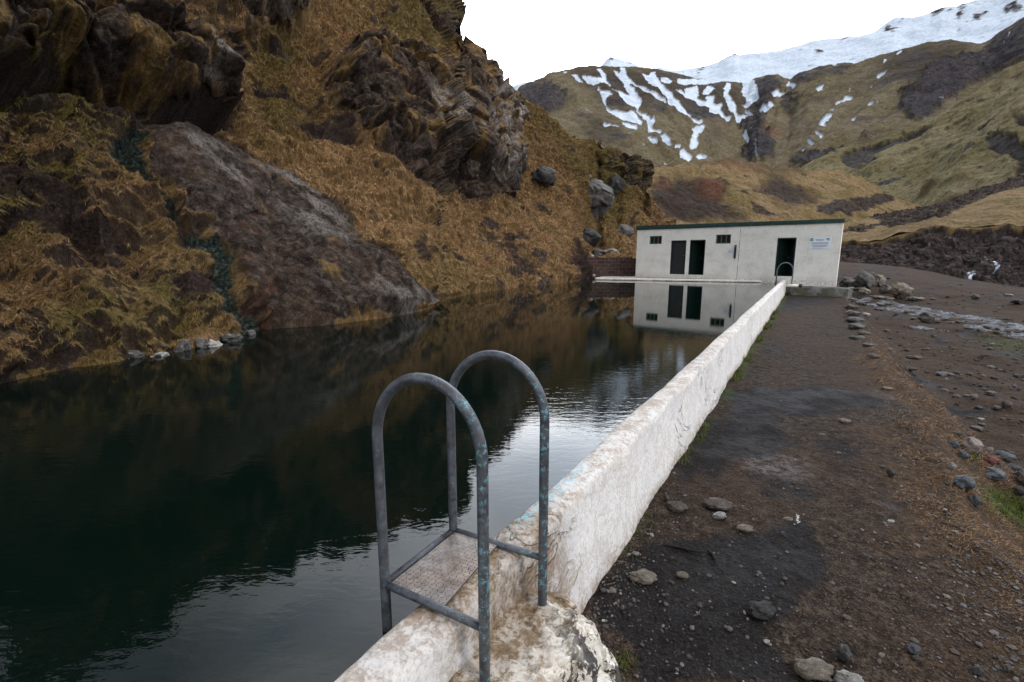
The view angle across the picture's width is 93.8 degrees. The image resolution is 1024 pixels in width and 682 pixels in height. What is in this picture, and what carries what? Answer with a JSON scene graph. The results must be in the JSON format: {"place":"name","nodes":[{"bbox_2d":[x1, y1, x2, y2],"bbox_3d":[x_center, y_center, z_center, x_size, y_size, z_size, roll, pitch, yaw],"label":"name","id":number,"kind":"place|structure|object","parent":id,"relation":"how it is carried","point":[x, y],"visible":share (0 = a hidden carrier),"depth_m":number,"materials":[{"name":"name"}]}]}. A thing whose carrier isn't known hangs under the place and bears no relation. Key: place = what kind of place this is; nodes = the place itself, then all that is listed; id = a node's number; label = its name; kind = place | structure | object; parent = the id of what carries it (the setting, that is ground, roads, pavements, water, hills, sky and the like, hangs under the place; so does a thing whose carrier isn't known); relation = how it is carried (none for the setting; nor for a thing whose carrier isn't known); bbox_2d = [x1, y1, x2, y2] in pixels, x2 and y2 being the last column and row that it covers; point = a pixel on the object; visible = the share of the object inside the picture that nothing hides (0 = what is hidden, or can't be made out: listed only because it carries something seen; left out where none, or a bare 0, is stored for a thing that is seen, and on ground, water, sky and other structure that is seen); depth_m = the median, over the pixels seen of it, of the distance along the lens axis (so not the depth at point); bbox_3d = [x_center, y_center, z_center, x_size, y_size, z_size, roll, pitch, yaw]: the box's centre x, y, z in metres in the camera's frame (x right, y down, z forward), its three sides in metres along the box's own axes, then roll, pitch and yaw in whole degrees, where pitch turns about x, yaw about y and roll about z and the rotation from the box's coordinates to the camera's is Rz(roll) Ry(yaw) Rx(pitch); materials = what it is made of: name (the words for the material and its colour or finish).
{"place":"outdoors","nodes":[
{"label":"outdoors","id":0,"kind":"place"},
{"bbox_2d":[0,0,676,383],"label":"hill","id":1,"kind":"structure","parent":0,"point":[298,250],"depth_m":10.64,"materials":[{"name":"brown plant"}]},
{"bbox_2d":[125,350,145,358],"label":"shore stone","id":2,"kind":"object","parent":1,"relation":"on","point":[134,354],"visible":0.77,"depth_m":6.18,"materials":[{"name":"grey stone"}]},
{"bbox_2d":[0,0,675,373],"bbox_3d":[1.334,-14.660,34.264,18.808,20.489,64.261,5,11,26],"label":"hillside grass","id":3,"kind":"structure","parent":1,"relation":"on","point":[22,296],"depth_m":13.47,"materials":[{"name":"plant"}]},
{"bbox_2d":[512,167,520,190],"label":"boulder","id":4,"kind":"object","parent":1,"relation":"on","point":[517,183],"visible":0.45,"depth_m":29.15,"materials":[{"name":"grey stone"}]},
{"bbox_2d":[530,165,556,187],"bbox_3d":[2.054,-10.583,30.905,1.631,1.492,1.420,-6,12,-29],"label":"boulder","id":5,"kind":"object","parent":1,"relation":"on","point":[544,176],"visible":0.91,"depth_m":30.55,"materials":[{"name":"grey stone"}]},
{"bbox_2d":[582,228,600,246],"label":"boulder","id":6,"kind":"object","parent":1,"relation":"on","point":[591,237],"visible":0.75,"depth_m":33.41,"materials":[{"name":"grey stone"}]},
{"bbox_2d":[592,248,604,255],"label":"boulder","id":7,"kind":"object","parent":1,"relation":"on","point":[597,251],"visible":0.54,"depth_m":32.90,"materials":[{"name":"grey stone"}]},
{"bbox_2d":[587,179,614,219],"bbox_3d":[6.620,-11.182,38.167,3.542,3.598,2.590,-2,10,-9],"label":"boulder","id":8,"kind":"object","parent":1,"relation":"on","point":[602,198],"visible":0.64,"depth_m":37.22,"materials":[{"name":"grey stone"}]},
{"bbox_2d":[603,248,619,254],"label":"boulder","id":9,"kind":"object","parent":1,"relation":"on","point":[608,251],"visible":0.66,"depth_m":32.83,"materials":[{"name":"grey stone"}]},
{"bbox_2d":[608,173,625,193],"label":"boulder","id":10,"kind":"object","parent":1,"relation":"on","point":[617,183],"visible":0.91,"depth_m":41.00,"materials":[{"name":"grey stone"}]},
{"bbox_2d":[616,224,633,237],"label":"boulder","id":11,"kind":"object","parent":1,"relation":"on","point":[627,230],"visible":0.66,"depth_m":36.08,"materials":[{"name":"grey stone"}]},
{"bbox_2d":[0,278,777,681],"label":"water","id":12,"kind":"structure","parent":0,"point":[200,514],"depth_m":3.03,"materials":[{"name":"black liquid"}]},
{"bbox_2d":[150,352,169,356],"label":"shore stone","id":13,"kind":"object","parent":12,"relation":"in","point":[160,354],"visible":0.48,"depth_m":6.30,"materials":[{"name":"stone"}]},
{"bbox_2d":[173,338,190,351],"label":"shore stone","id":14,"kind":"object","parent":12,"relation":"in","point":[183,346],"visible":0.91,"depth_m":6.62,"materials":[{"name":"grey stone"}]},
{"bbox_2d":[192,337,208,347],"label":"shore stone","id":15,"kind":"object","parent":12,"relation":"in","point":[199,343],"visible":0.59,"depth_m":6.87,"materials":[{"name":"grey stone"}]},
{"bbox_2d":[208,339,222,347],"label":"shore stone","id":16,"kind":"object","parent":12,"relation":"in","point":[211,342],"visible":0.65,"depth_m":6.96,"materials":[{"name":"white stone"}]},
{"bbox_2d":[219,333,242,341],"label":"shore stone","id":17,"kind":"object","parent":12,"relation":"in","point":[237,337],"visible":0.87,"depth_m":7.34,"materials":[{"name":"grey stone"}]},
{"bbox_2d":[242,329,255,334],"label":"shore stone","id":18,"kind":"object","parent":12,"relation":"in","point":[250,332],"visible":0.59,"depth_m":7.98,"materials":[{"name":"stone"}]},
{"bbox_2d":[461,0,972,85],"label":"sky","id":19,"kind":"structure","parent":0,"point":[530,40],"materials":[{"name":"white"}]},
{"bbox_2d":[513,0,1023,89],"bbox_3d":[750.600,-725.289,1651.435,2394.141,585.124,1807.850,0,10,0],"label":"snow mountain","id":20,"kind":"structure","parent":0,"point":[977,21],"depth_m":1236.20,"materials":[{"name":"white snow"}]},
{"bbox_2d":[517,17,1023,169],"bbox_3d":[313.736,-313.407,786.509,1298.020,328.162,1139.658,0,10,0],"label":"mountain","id":21,"kind":"structure","parent":0,"point":[658,118],"depth_m":646.93,"materials":[{"name":"brown plant"}]},
{"bbox_2d":[647,157,921,241],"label":"mound","id":22,"kind":"object","parent":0,"point":[727,190],"visible":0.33,"depth_m":103.72,"materials":[{"name":"brown plant"}]},
{"bbox_2d":[581,262,1023,681],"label":"ground","id":23,"kind":"structure","parent":0,"point":[800,321],"depth_m":3.31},
{"bbox_2d":[449,591,621,681],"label":"concrete footing","id":24,"kind":"object","parent":23,"relation":"on","point":[557,638],"visible":0.81,"depth_m":1.67,"materials":[{"name":"white concrete"}]},
{"bbox_2d":[334,280,785,681],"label":"pool wall","id":25,"kind":"structure","parent":23,"relation":"on","point":[601,495],"depth_m":2.48,"materials":[{"name":"white concrete"}]},
{"bbox_2d":[372,350,549,681],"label":"pool ladder","id":26,"kind":"object","parent":25,"relation":"attached to","point":[436,574],"visible":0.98,"depth_m":1.67,"materials":[{"name":"grey metal"}]},
{"bbox_2d":[775,262,793,294],"bbox_3d":[11.902,-2.487,20.975,0.954,1.898,0.398,0,10,0],"label":"pool ladder","id":27,"kind":"object","parent":25,"relation":"attached to","point":[792,274],"visible":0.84,"depth_m":20.77,"materials":[{"name":"grey metal"}]},
{"bbox_2d":[786,284,801,287],"bbox_3d":[12.240,-2.401,20.771,0.575,0.150,0.150,3,11,15],"label":"drain pipe","id":28,"kind":"object","parent":25,"relation":"attached to","point":[793,285],"visible":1,"depth_m":20.73,"materials":[{"name":"white plastic"}]},
{"bbox_2d":[631,551,638,555],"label":"stone","id":29,"kind":"object","parent":23,"relation":"on","point":[635,553],"visible":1,"depth_m":2.82,"materials":[{"name":"stone"}]},
{"bbox_2d":[628,568,656,584],"bbox_3d":[0.716,1.285,2.607,0.166,0.054,0.113,-1,10,-3],"label":"stone","id":30,"kind":"object","parent":23,"relation":"on","point":[643,576],"visible":1,"depth_m":2.59,"materials":[{"name":"beige stone"}]},
{"bbox_2d":[666,501,687,512],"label":"stone","id":31,"kind":"object","parent":23,"relation":"on","point":[677,507],"visible":1,"depth_m":3.28,"materials":[{"name":"grey stone"}]},
{"bbox_2d":[595,276,761,282],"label":"pool end deck","id":32,"kind":"structure","parent":23,"relation":"on","point":[653,278],"depth_m":24.73,"materials":[{"name":"concrete"}]},
{"bbox_2d":[586,257,635,277],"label":"brick wall","id":33,"kind":"structure","parent":32,"relation":"on","point":[616,266],"depth_m":27.93,"materials":[{"name":"brown brick"}]},
{"bbox_2d":[676,571,688,578],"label":"stone","id":34,"kind":"object","parent":23,"relation":"on","point":[681,574],"visible":1,"depth_m":2.62,"materials":[{"name":"beige stone"}]},
{"bbox_2d":[663,544,702,552],"bbox_3d":[1.024,1.245,2.874,0.230,0.018,0.026,4,11,21],"label":"stick","id":35,"kind":"object","parent":23,"relation":"on","point":[683,548],"visible":1,"depth_m":2.87,"materials":[{"name":"brown wood"}]},
{"bbox_2d":[706,549,715,559],"bbox_3d":[1.175,1.255,2.811,0.026,0.015,0.097,-1,10,-7],"label":"stick","id":36,"kind":"object","parent":23,"relation":"on","point":[711,553],"visible":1,"depth_m":2.81,"materials":[{"name":"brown wood"}]},
{"bbox_2d":[701,497,732,510],"bbox_3d":[1.434,1.140,3.351,0.198,0.060,0.158,7,13,36],"label":"stone","id":37,"kind":"object","parent":23,"relation":"on","point":[716,503],"visible":1,"depth_m":3.32,"materials":[{"name":"grey stone"}]},
{"bbox_2d":[712,511,726,519],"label":"stone","id":38,"kind":"object","parent":23,"relation":"on","point":[718,515],"visible":1,"depth_m":3.19,"materials":[{"name":"grey stone"}]},
{"bbox_2d":[635,219,844,292],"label":"bathhouse","id":39,"kind":"structure","parent":23,"relation":"on","point":[765,250],"depth_m":23.31,"materials":[{"name":"concrete"}]},
{"bbox_2d":[650,236,661,243],"bbox_3d":[7.886,-5.515,26.170,0.700,0.433,0.060,9,13,40],"label":"window","id":40,"kind":"structure","parent":39,"relation":"in","point":[653,239],"depth_m":26.19,"materials":[{"name":"black glass"}]},
{"bbox_2d":[672,241,685,273],"bbox_3d":[8.912,-4.440,25.561,0.702,1.716,0.040,9,13,40],"label":"door","id":41,"kind":"structure","parent":39,"relation":"in","point":[678,258],"depth_m":25.55,"materials":[{"name":"paint"}]},
{"bbox_2d":[690,241,702,273],"bbox_3d":[9.737,-4.388,25.263,0.040,1.726,0.685,24,26,66],"label":"door","id":42,"kind":"structure","parent":39,"relation":"in","point":[697,246],"depth_m":25.23,"materials":[{"name":"wood"}]},
{"bbox_2d":[716,234,730,243],"bbox_3d":[10.584,-5.088,23.924,0.716,0.443,0.060,9,13,40],"label":"window","id":43,"kind":"structure","parent":39,"relation":"in","point":[720,239],"depth_m":23.94,"materials":[{"name":"black glass"}]},
{"bbox_2d":[734,245,736,258],"bbox_3d":[10.952,-4.365,23.518,0.082,0.686,0.109,9,13,40],"label":"wall box","id":44,"kind":"object","parent":39,"relation":"attached to","point":[735,246],"visible":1,"depth_m":23.48,"materials":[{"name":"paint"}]},
{"bbox_2d":[777,239,790,275],"bbox_3d":[12.852,-3.946,22.632,0.676,1.701,0.105,-4,11,-21],"label":"door","id":45,"kind":"structure","parent":39,"relation":"in","point":[784,244],"depth_m":22.63,"materials":[{"name":"wood"}]},
{"bbox_2d":[809,237,830,248],"bbox_3d":[13.661,-4.339,21.251,0.801,0.490,0.032,9,13,40],"label":"information board","id":46,"kind":"object","parent":39,"relation":"attached to","point":[820,243],"visible":1,"depth_m":21.23,"materials":[{"name":"white"}]},
{"bbox_2d":[736,524,752,531],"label":"stone","id":47,"kind":"object","parent":23,"relation":"on","point":[744,528],"visible":1,"depth_m":3.06,"materials":[{"name":"beige stone"}]},
{"bbox_2d":[747,600,775,620],"bbox_3d":[1.233,1.325,2.352,0.147,0.069,0.108,-1,10,-6],"label":"stone","id":48,"kind":"object","parent":23,"relation":"on","point":[763,610],"visible":1,"depth_m":2.33,"materials":[{"name":"grey stone"}]},
{"bbox_2d":[782,517,792,520],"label":"stone","id":49,"kind":"object","parent":23,"relation":"on","point":[787,518],"visible":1,"depth_m":3.19,"materials":[{"name":"stone"}]},
{"bbox_2d":[583,401,1023,681],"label":"gravel","id":50,"kind":"structure","parent":23,"relation":"on","point":[911,639],"depth_m":2.51,"materials":[{"name":"grey gravel"}]},
{"bbox_2d":[793,657,834,681],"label":"stone","id":51,"kind":"object","parent":23,"relation":"on","point":[813,668],"visible":1,"depth_m":2.00,"materials":[{"name":"grey stone"}]},
{"bbox_2d":[610,309,1023,673],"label":"green grass","id":52,"kind":"structure","parent":23,"relation":"on","point":[767,325],"depth_m":4.37,"materials":[{"name":"plant"}]},
{"bbox_2d":[789,286,852,297],"bbox_3d":[13.572,-2.011,21.092,2.171,0.758,1.343,9,13,40],"label":"concrete step","id":53,"kind":"object","parent":23,"relation":"on","point":[818,291],"visible":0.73,"depth_m":20.56,"materials":[{"name":"grey concrete"}]},
{"bbox_2d":[836,643,851,662],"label":"stone","id":54,"kind":"object","parent":23,"relation":"on","point":[843,653],"visible":1,"depth_m":2.08,"materials":[{"name":"grey stone"}]},
{"bbox_2d":[837,418,851,422],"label":"stone","id":55,"kind":"object","parent":23,"relation":"on","point":[843,420],"visible":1,"depth_m":5.06,"materials":[{"name":"stone"}]},
{"bbox_2d":[839,277,854,286],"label":"boulder","id":56,"kind":"object","parent":23,"relation":"on","point":[845,281],"visible":0.82,"depth_m":27.70,"materials":[{"name":"grey stone"}]},
{"bbox_2d":[842,614,851,619],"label":"stone","id":57,"kind":"object","parent":23,"relation":"on","point":[847,617],"visible":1,"depth_m":2.33,"materials":[{"name":"stone"}]},
{"bbox_2d":[833,669,864,681],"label":"stone","id":58,"kind":"object","parent":23,"relation":"on","point":[842,675],"visible":1,"depth_m":1.96,"materials":[{"name":"grey stone"}]},
{"bbox_2d":[843,304,860,309],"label":"edging stone","id":59,"kind":"object","parent":23,"relation":"on","point":[850,306],"visible":0.95,"depth_m":15.23,"materials":[{"name":"grey stone"}]},
{"bbox_2d":[844,310,861,315],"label":"edging stone","id":60,"kind":"object","parent":23,"relation":"on","point":[851,312],"visible":0.98,"depth_m":13.72,"materials":[{"name":"grey stone"}]},
{"bbox_2d":[845,317,864,321],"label":"edging stone","id":61,"kind":"object","parent":23,"relation":"on","point":[854,319],"visible":0.97,"depth_m":12.55,"materials":[{"name":"grey stone"}]},
{"bbox_2d":[847,323,866,328],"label":"edging stone","id":62,"kind":"object","parent":23,"relation":"on","point":[855,326],"visible":0.98,"depth_m":11.38,"materials":[{"name":"grey stone"}]},
{"bbox_2d":[848,335,865,338],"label":"edging stone","id":63,"kind":"object","parent":23,"relation":"on","point":[857,337],"visible":0.92,"depth_m":10.05,"materials":[{"name":"stone"}]},
{"bbox_2d":[852,270,874,288],"bbox_3d":[19.514,-3.408,26.547,1.066,1.031,0.996,7,12,32],"label":"boulder","id":64,"kind":"object","parent":23,"relation":"on","point":[862,278],"visible":1,"depth_m":26.35,"materials":[{"name":"grey stone"}]},
{"bbox_2d":[857,331,870,333],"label":"edging stone","id":65,"kind":"object","parent":23,"relation":"on","point":[863,332],"visible":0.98,"depth_m":10.43,"materials":[{"name":"stone"}]},
{"bbox_2d":[859,288,870,294],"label":"boulder","id":66,"kind":"object","parent":23,"relation":"on","point":[863,291],"visible":1,"depth_m":24.87,"materials":[{"name":"beige stone"}]},
{"bbox_2d":[862,342,874,345],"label":"edging stone","id":67,"kind":"object","parent":23,"relation":"on","point":[867,344],"visible":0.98,"depth_m":9.07,"materials":[{"name":"stone"}]},
{"bbox_2d":[868,354,880,357],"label":"edging stone","id":68,"kind":"object","parent":23,"relation":"on","point":[874,356],"visible":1,"depth_m":8.05,"materials":[{"name":"stone"}]},
{"bbox_2d":[871,272,885,286],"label":"boulder","id":69,"kind":"object","parent":23,"relation":"on","point":[880,280],"visible":0.78,"depth_m":27.10,"materials":[{"name":"beige stone"}]},
{"bbox_2d":[873,296,885,298],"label":"boulder","id":70,"kind":"object","parent":23,"relation":"on","point":[879,297],"visible":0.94,"depth_m":24.82,"materials":[{"name":"stone"}]},
{"bbox_2d":[879,283,890,293],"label":"boulder","id":71,"kind":"object","parent":23,"relation":"on","point":[883,288],"visible":0.69,"depth_m":25.78,"materials":[{"name":"grey stone"}]},
{"bbox_2d":[886,467,894,476],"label":"stone","id":72,"kind":"object","parent":23,"relation":"on","point":[890,471],"visible":1,"depth_m":3.83,"materials":[{"name":"grey stone"}]},
{"bbox_2d":[887,281,913,298],"bbox_3d":[20.041,-2.614,24.723,1.324,0.934,0.887,0,10,0],"label":"boulder","id":73,"kind":"object","parent":23,"relation":"on","point":[898,290],"visible":1,"depth_m":24.48,"materials":[{"name":"beige stone"}]},
{"bbox_2d":[906,643,920,654],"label":"stone","id":74,"kind":"object","parent":23,"relation":"on","point":[913,649],"visible":1,"depth_m":2.13,"materials":[{"name":"grey stone"}]},
{"bbox_2d":[906,355,922,359],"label":"stone","id":75,"kind":"object","parent":23,"relation":"on","point":[913,357],"visible":1,"depth_m":12.34,"materials":[{"name":"stone"}]},
{"bbox_2d":[908,297,924,300],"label":"boulder","id":76,"kind":"object","parent":23,"relation":"on","point":[917,298],"visible":1,"depth_m":24.11,"materials":[{"name":"stone"}]},
{"bbox_2d":[911,655,923,663],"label":"stone","id":77,"kind":"object","parent":23,"relation":"on","point":[917,659],"visible":1,"depth_m":2.09,"materials":[{"name":"stone"}]},
{"bbox_2d":[917,312,934,322],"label":"boulder","id":78,"kind":"object","parent":23,"relation":"on","point":[926,317],"visible":0.96,"depth_m":18.04,"materials":[{"name":"grey stone"}]},
{"bbox_2d":[837,303,1023,648],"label":"dead grass","id":79,"kind":"structure","parent":23,"relation":"on","point":[1017,536],"depth_m":3.65,"materials":[{"name":"plant"}]},
{"bbox_2d":[947,462,956,469],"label":"stone","id":80,"kind":"object","parent":23,"relation":"on","point":[952,465],"visible":1,"depth_m":3.87,"materials":[{"name":"stone"}]},
{"bbox_2d":[949,440,959,447],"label":"stone","id":81,"kind":"object","parent":23,"relation":"on","point":[955,443],"visible":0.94,"depth_m":4.69,"materials":[{"name":"grey stone"}]},
{"bbox_2d":[957,450,970,459],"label":"stone","id":82,"kind":"object","parent":23,"relation":"on","point":[964,455],"visible":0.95,"depth_m":4.51,"materials":[{"name":"grey stone"}]},
{"bbox_2d":[953,475,976,489],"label":"boulder","id":83,"kind":"object","parent":23,"relation":"on","point":[964,481],"visible":0.99,"depth_m":3.56,"materials":[{"name":"grey stone"}]},
{"bbox_2d":[960,437,983,453],"bbox_3d":[4.608,1.049,4.800,0.221,0.182,0.152,-2,10,-10],"label":"boulder","id":84,"kind":"object","parent":23,"relation":"on","point":[974,445],"visible":0.87,"depth_m":4.75,"materials":[{"name":"beige stone"}]},
{"bbox_2d":[968,494,980,507],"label":"stone","id":85,"kind":"object","parent":23,"relation":"on","point":[975,500],"visible":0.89,"depth_m":3.43,"materials":[{"name":"grey stone"}]},
{"bbox_2d":[970,394,978,398],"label":"stone","id":86,"kind":"object","parent":23,"relation":"on","point":[973,396],"visible":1,"depth_m":8.30,"materials":[{"name":"stone"}]},
{"bbox_2d":[971,294,979,298],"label":"stone","id":87,"kind":"object","parent":23,"relation":"on","point":[975,296],"visible":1,"depth_m":23.34,"materials":[{"name":"stone"}]},
{"bbox_2d":[971,666,984,675],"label":"stone","id":88,"kind":"object","parent":23,"relation":"on","point":[978,670],"visible":1,"depth_m":2.03,"materials":[{"name":"grey stone"}]},
{"bbox_2d":[984,391,996,394],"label":"stone","id":89,"kind":"object","parent":23,"relation":"on","point":[990,392],"visible":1,"depth_m":8.62,"materials":[{"name":"stone"}]},
{"bbox_2d":[983,455,1000,464],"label":"boulder","id":90,"kind":"object","parent":23,"relation":"on","point":[990,459],"visible":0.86,"depth_m":4.76,"materials":[{"name":"red stone"}]},
{"bbox_2d":[985,466,1006,480],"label":"boulder","id":91,"kind":"object","parent":23,"relation":"on","point":[998,474],"visible":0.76,"depth_m":4.54,"materials":[{"name":"grey stone"}]},
{"bbox_2d":[992,405,1001,409],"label":"stone","id":92,"kind":"object","parent":23,"relation":"on","point":[996,407],"visible":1,"depth_m":7.77,"materials":[{"name":"stone"}]},
{"bbox_2d":[995,450,1017,461],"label":"boulder","id":93,"kind":"object","parent":23,"relation":"on","point":[1007,456],"visible":0.81,"depth_m":6.01,"materials":[{"name":"grey stone"}]},
{"bbox_2d":[1001,400,1012,407],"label":"stone","id":94,"kind":"object","parent":23,"relation":"on","point":[1006,404],"visible":1,"depth_m":7.73,"materials":[{"name":"grey stone"}]},
{"bbox_2d":[1001,664,1012,671],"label":"stone","id":95,"kind":"object","parent":23,"relation":"on","point":[1006,667],"visible":1,"depth_m":2.05,"materials":[{"name":"grey stone"}]},
{"bbox_2d":[1006,463,1023,470],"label":"boulder","id":96,"kind":"object","parent":23,"relation":"on","point":[1014,467],"visible":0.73,"depth_m":5.57,"materials":[{"name":"grey stone"}]},
{"bbox_2d":[1009,299,1023,303],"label":"boulder","id":97,"kind":"object","parent":23,"relation":"on","point":[1018,301],"visible":1,"depth_m":21.96,"materials":[{"name":"stone"}]},
{"bbox_2d":[1012,469,1023,485],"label":"boulder","id":98,"kind":"object","parent":23,"relation":"on","point":[1020,475],"visible":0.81,"depth_m":4.79,"materials":[{"name":"grey stone"}]},
{"bbox_2d":[1012,485,1023,495],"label":"stone","id":99,"kind":"object","parent":23,"relation":"on","point":[1019,490],"visible":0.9,"depth_m":4.57,"materials":[{"name":"grey stone"}]},
{"bbox_2d":[699,277,1023,463],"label":"river gravel","id":100,"kind":"structure","parent":0,"point":[950,374],"depth_m":10.16,"materials":[{"name":"grey gravel"}]},
{"bbox_2d":[802,61,1023,205],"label":"green slope","id":101,"kind":"structure","parent":0,"point":[974,141],"depth_m":234.84,"materials":[{"name":"green plant"}]},
{"bbox_2d":[909,325,948,331],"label":"stream","id":102,"kind":"structure","parent":0,"point":[917,327],"depth_m":16.75,"materials":[{"name":"liquid"}]},
{"bbox_2d":[839,223,1023,286],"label":"river bank","id":103,"kind":"structure","parent":0,"point":[992,254],"depth_m":37.46,"materials":[{"name":"brown stone"}]},
{"bbox_2d":[842,174,1023,241],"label":"terrace","id":104,"kind":"structure","parent":0,"point":[1001,203],"depth_m":61.67,"materials":[{"name":"beige plant"}]},
{"bbox_2d":[852,297,1023,339],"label":"stream","id":105,"kind":"structure","parent":0,"point":[994,323],"depth_m":19.09,"materials":[{"name":"liquid"}]}
]}

